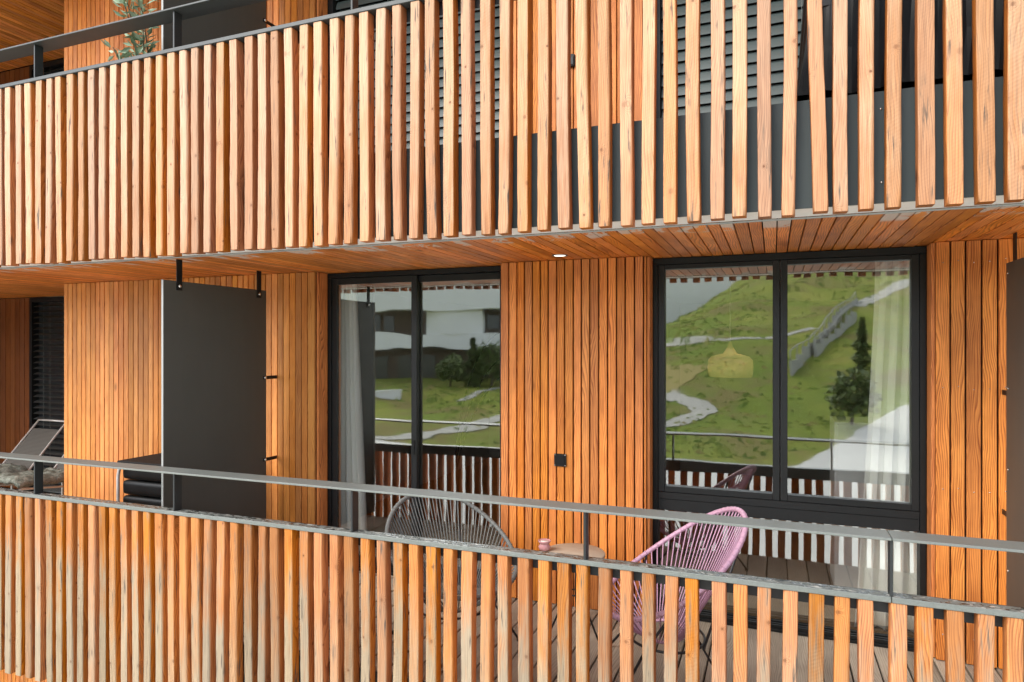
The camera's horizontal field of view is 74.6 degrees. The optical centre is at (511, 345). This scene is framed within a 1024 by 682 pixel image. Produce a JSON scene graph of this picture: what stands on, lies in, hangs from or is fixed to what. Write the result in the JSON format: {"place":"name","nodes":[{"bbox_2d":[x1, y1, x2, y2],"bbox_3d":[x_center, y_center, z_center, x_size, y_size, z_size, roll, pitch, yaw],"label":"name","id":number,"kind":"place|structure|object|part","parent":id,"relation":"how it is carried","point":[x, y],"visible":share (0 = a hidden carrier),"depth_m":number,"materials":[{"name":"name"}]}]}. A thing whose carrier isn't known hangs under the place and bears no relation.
{"place":"outdoors","nodes":[
{"label":"outdoors","id":0,"kind":"place"},
{"bbox_2d":[0,296,61,298],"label":"floor slab","id":1,"kind":"structure","parent":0,"point":[30,297],"depth_m":8.97,"materials":[{"name":"wood"}]},
{"bbox_2d":[0,66,28,84],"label":"timber wall","id":2,"kind":"structure","parent":1,"relation":"on","point":[15,75],"depth_m":8.77,"materials":[{"name":"brown wood"}]},
{"bbox_2d":[29,58,63,78],"bbox_3d":[-5.115,-2.353,8.287,2.308,2.478,0.128,0,0,21],"label":"recess window","id":3,"kind":"structure","parent":2,"relation":"attached to","point":[54,66],"depth_m":8.56,"materials":[{"name":"glass"}]},
{"bbox_2d":[0,0,1023,267],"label":"balustrade","id":4,"kind":"object","parent":1,"relation":"on","point":[138,156],"visible":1,"depth_m":3.60,"materials":[{"name":"wood"},{"name":"weathered dark zinc"},{"name":"steel"}]},
{"bbox_2d":[1,195,1023,267],"bbox_3d":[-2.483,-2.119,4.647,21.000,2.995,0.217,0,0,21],"label":"slab edge strip","id":5,"kind":"object","parent":1,"relation":"on","point":[851,210],"visible":0.25,"depth_m":3.38,"materials":[{"name":"metal"}]},
{"bbox_2d":[333,245,927,307],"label":"room ceiling","id":6,"kind":"structure","parent":1,"relation":"attached to","point":[833,281],"depth_m":7.03,"materials":[{"name":"paint"}]},
{"bbox_2d":[339,284,366,553],"bbox_3d":[-1.463,0.630,5.902,0.441,2.440,0.093,0,0,21],"label":"curtain","id":7,"kind":"object","parent":6,"relation":"hanging from","point":[351,455],"visible":0.55,"depth_m":5.87,"materials":[{"name":"fabric"}]},
{"bbox_2d":[707,280,752,377],"bbox_3d":[2.036,-0.158,6.275,0.410,0.905,0.410,0,0,21],"label":"pendant lamp","id":8,"kind":"object","parent":6,"relation":"hanging from","point":[729,362],"visible":1,"depth_m":6.12,"materials":[{"name":"fabric"}]},
{"bbox_2d":[855,260,916,631],"bbox_3d":[2.538,0.630,4.356,0.580,2.440,0.093,0,0,21],"label":"curtain","id":9,"kind":"object","parent":6,"relation":"hanging from","point":[887,470],"visible":0.34,"depth_m":4.38,"materials":[{"name":"fabric"}]},
{"bbox_2d":[0,0,63,71],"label":"balcony ceiling","id":10,"kind":"structure","parent":0,"point":[23,21],"depth_m":7.54,"materials":[{"name":"brown wood"}]},
{"bbox_2d":[161,0,274,167],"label":"partition panel","id":11,"kind":"object","parent":10,"relation":"hanging from","point":[237,20],"visible":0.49,"depth_m":5.14,"materials":[{"name":"black metal"}]},
{"bbox_2d":[43,490,60,492],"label":"floor slab","id":12,"kind":"structure","parent":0,"point":[51,491],"depth_m":8.78,"materials":[{"name":"concrete"}]},
{"bbox_2d":[0,298,28,488],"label":"timber wall","id":13,"kind":"structure","parent":12,"relation":"on","point":[14,371],"depth_m":8.77,"materials":[{"name":"brown wood"}]},
{"bbox_2d":[29,296,63,491],"bbox_3d":[-5.115,0.627,8.287,2.308,2.478,0.128,0,0,21],"label":"recess window","id":14,"kind":"structure","parent":13,"relation":"attached to","point":[46,357],"depth_m":8.61,"materials":[{"name":"metal"}]},
{"bbox_2d":[0,452,1023,681],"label":"balustrade","id":15,"kind":"object","parent":12,"relation":"attached to","point":[95,590],"visible":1,"depth_m":3.84,"materials":[{"name":"wood"},{"name":"galvanised steel"},{"name":"steel"}]},
{"bbox_2d":[489,300,873,479],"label":"room wall","id":16,"kind":"structure","parent":12,"relation":"on","point":[726,425],"depth_m":9.60,"materials":[{"name":"paint"}]},
{"bbox_2d":[0,57,972,681],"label":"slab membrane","id":17,"kind":"object","parent":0,"point":[754,251],"depth_m":4.05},
{"bbox_2d":[0,203,1023,297],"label":"balcony ceiling","id":18,"kind":"structure","parent":0,"point":[910,229],"depth_m":4.27,"materials":[{"name":"brown wood"}]},
{"bbox_2d":[161,259,276,557],"bbox_3d":[-2.220,0.579,5.215,0.031,2.383,1.148,0,0,21],"label":"partition panel","id":19,"kind":"object","parent":18,"relation":"hanging from","point":[214,377],"visible":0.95,"depth_m":5.11,"materials":[{"name":"black metal"}]},
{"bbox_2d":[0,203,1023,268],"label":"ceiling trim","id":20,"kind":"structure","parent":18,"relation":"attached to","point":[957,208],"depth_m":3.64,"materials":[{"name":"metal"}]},
{"bbox_2d":[552,254,567,256],"bbox_3d":[0.326,-0.612,4.591,0.112,0.005,0.112,0,0,21],"label":"downlight","id":21,"kind":"object","parent":18,"relation":"attached to","point":[560,255],"visible":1,"depth_m":4.58,"materials":[{"name":"metal"}]},
{"bbox_2d":[1002,232,1023,681],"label":"partition panel","id":22,"kind":"object","parent":18,"relation":"hanging from","point":[1013,392],"visible":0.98,"depth_m":3.63,"materials":[{"name":"grey laminate"}]},
{"bbox_2d":[243,564,1002,681],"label":"balcony floor","id":23,"kind":"structure","parent":0,"point":[776,645],"depth_m":4.06,"materials":[{"name":"brown wood"}]},
{"bbox_2d":[0,419,63,488],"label":"sun lounger","id":24,"kind":"object","parent":23,"relation":"on","point":[36,441],"visible":0.69,"depth_m":7.84,"materials":[{"name":"fabric"}]},
{"bbox_2d":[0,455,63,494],"bbox_3d":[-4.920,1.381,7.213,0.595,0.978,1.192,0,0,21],"label":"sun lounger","id":25,"kind":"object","parent":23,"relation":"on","point":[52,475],"visible":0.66,"depth_m":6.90,"materials":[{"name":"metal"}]},
{"bbox_2d":[116,453,160,505],"bbox_3d":[-2.766,1.399,5.607,0.824,0.918,0.570,0,0,21],"label":"cushion rack","id":26,"kind":"object","parent":23,"relation":"on","point":[141,487],"visible":0.09,"depth_m":5.46,"materials":[{"name":"black metal"}]},
{"bbox_2d":[64,272,373,566],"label":"timber wall","id":27,"kind":"structure","parent":23,"relation":"on","point":[112,371],"depth_m":6.33,"materials":[{"name":"brown wood"}]},
{"bbox_2d":[317,264,501,587],"bbox_3d":[-0.811,0.628,5.439,1.691,2.479,0.228,0,0,21],"label":"sliding door","id":28,"kind":"structure","parent":27,"relation":"attached to","point":[415,278],"depth_m":5.64,"materials":[{"name":"black metal"}]},
{"bbox_2d":[385,489,517,666],"bbox_3d":[-0.373,1.434,4.333,0.861,0.870,0.861,0,0,21],"label":"string chair","id":29,"kind":"object","parent":23,"relation":"on","point":[469,504],"visible":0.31,"depth_m":4.54,"materials":[{"name":"black plastic"}]},
{"bbox_2d":[546,543,605,640],"bbox_3d":[0.403,1.601,4.351,0.400,0.531,0.400,0,0,21],"label":"side table","id":30,"kind":"object","parent":23,"relation":"on","point":[575,549],"visible":0.34,"depth_m":4.38,"materials":[{"name":"wood"},{"name":"steel"}]},
{"bbox_2d":[538,538,550,550],"bbox_3d":[0.212,1.303,4.383,0.086,0.064,0.086,0,0,21],"label":"tealight holder","id":31,"kind":"object","parent":30,"relation":"on","point":[544,544],"visible":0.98,"depth_m":4.36,"materials":[{"name":"pink glass"}]},
{"bbox_2d":[502,256,664,615],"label":"timber wall","id":32,"kind":"structure","parent":23,"relation":"on","point":[574,360],"depth_m":4.79,"materials":[{"name":"brown wood"}]},
{"bbox_2d":[554,453,565,466],"bbox_3d":[0.346,0.824,4.823,0.090,0.090,0.018,0,0,21],"label":"wall socket","id":33,"kind":"object","parent":32,"relation":"attached to","point":[559,459],"depth_m":4.82,"materials":[{"name":"black plastic"}]},
{"bbox_2d":[612,506,747,673],"bbox_3d":[0.921,1.404,3.871,0.836,0.930,0.922,0,0,21],"label":"string chair","id":34,"kind":"object","parent":23,"relation":"on","point":[730,558],"visible":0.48,"depth_m":3.93,"materials":[{"name":"pink plastic"}]},
{"bbox_2d":[926,238,1023,668],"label":"timber wall","id":35,"kind":"structure","parent":23,"relation":"on","point":[970,386],"depth_m":3.93,"materials":[{"name":"brown wood"}]},
{"bbox_2d":[647,243,934,656],"bbox_3d":[1.770,0.628,4.434,1.715,2.479,0.228,0,0,21],"label":"window frame","id":36,"kind":"structure","parent":35,"relation":"attached to","point":[779,503],"depth_m":4.44,"materials":[{"name":"black metal"}]},
{"bbox_2d":[374,458,913,637],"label":"room floor","id":37,"kind":"structure","parent":0,"point":[793,556],"depth_m":6.63,"materials":[{"name":"brown wood"}]},
{"bbox_2d":[374,294,488,502],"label":"room wall","id":38,"kind":"structure","parent":37,"relation":"on","point":[454,338],"depth_m":9.25,"materials":[{"name":"paint"}]},
{"bbox_2d":[438,332,499,532],"bbox_3d":[-0.237,0.860,6.678,1.091,2.013,0.280,0,0,21],"label":"arc lamp","id":39,"kind":"object","parent":37,"relation":"on","point":[455,467],"visible":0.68,"depth_m":6.77,"materials":[{"name":"metal"}]},
{"bbox_2d":[830,416,867,587],"bbox_3d":[2.726,1.217,5.113,0.530,1.294,0.465,0,0,21],"label":"cabinet","id":40,"kind":"object","parent":37,"relation":"on","point":[848,439],"visible":0.16,"depth_m":4.97,"materials":[{"name":"white"}]},
{"bbox_3d":[2.645,1.193,4.902,0.500,1.215,0.014,0,0,21],"label":"door","id":41,"kind":"part","parent":40,"relation":"part of","materials":[{"name":"white"}]},
{"bbox_2d":[666,298,679,484],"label":"room wall","id":42,"kind":"structure","parent":0,"point":[672,389],"depth_m":9.25,"materials":[{"name":"paint"}]},
{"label":"balcony floor","id":43,"kind":"structure","parent":0,"visible":0},
{"bbox_2d":[101,0,159,60],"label":"potted olive","id":44,"kind":"object","parent":43,"relation":"on","point":[133,37],"visible":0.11,"depth_m":5.22,"materials":[{"name":"green plant"}]},
{"bbox_2d":[64,0,327,70],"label":"timber wall","id":45,"kind":"structure","parent":43,"relation":"on","point":[80,14],"depth_m":6.48,"materials":[{"name":"brown wood"}]},
{"bbox_2d":[317,0,499,157],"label":"shuttered window","id":46,"kind":"structure","parent":45,"relation":"attached to","point":[335,6],"depth_m":5.42,"materials":[{"name":"metal"}]},
{"bbox_2d":[513,0,642,135],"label":"timber wall","id":47,"kind":"structure","parent":43,"relation":"on","point":[638,26],"depth_m":4.75,"materials":[{"name":"brown wood"}]},
{"bbox_2d":[571,54,574,66],"bbox_3d":[0.426,-2.027,4.784,0.044,0.090,0.032,0,0,21],"label":"wall outlet","id":48,"kind":"object","parent":47,"relation":"attached to","point":[572,60],"depth_m":4.77,"materials":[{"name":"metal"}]},
{"bbox_2d":[656,0,803,117],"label":"shuttered window","id":49,"kind":"structure","parent":43,"relation":"on","point":[777,47],"depth_m":4.62,"materials":[{"name":"metal"}]},
{"bbox_2d":[797,0,1003,100],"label":"window","id":50,"kind":"structure","parent":43,"relation":"on","point":[908,45],"depth_m":3.27,"materials":[{"name":"black glass"}]},
{"bbox_3d":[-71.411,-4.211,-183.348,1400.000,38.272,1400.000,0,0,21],"label":"ground","id":51,"kind":"structure","parent":0,"visible":0},
{"bbox_2d":[0,669,46,681],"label":"timber wall","id":52,"kind":"structure","parent":51,"relation":"on","point":[6,677],"depth_m":6.99,"materials":[{"name":"orange wood"}]}
]}

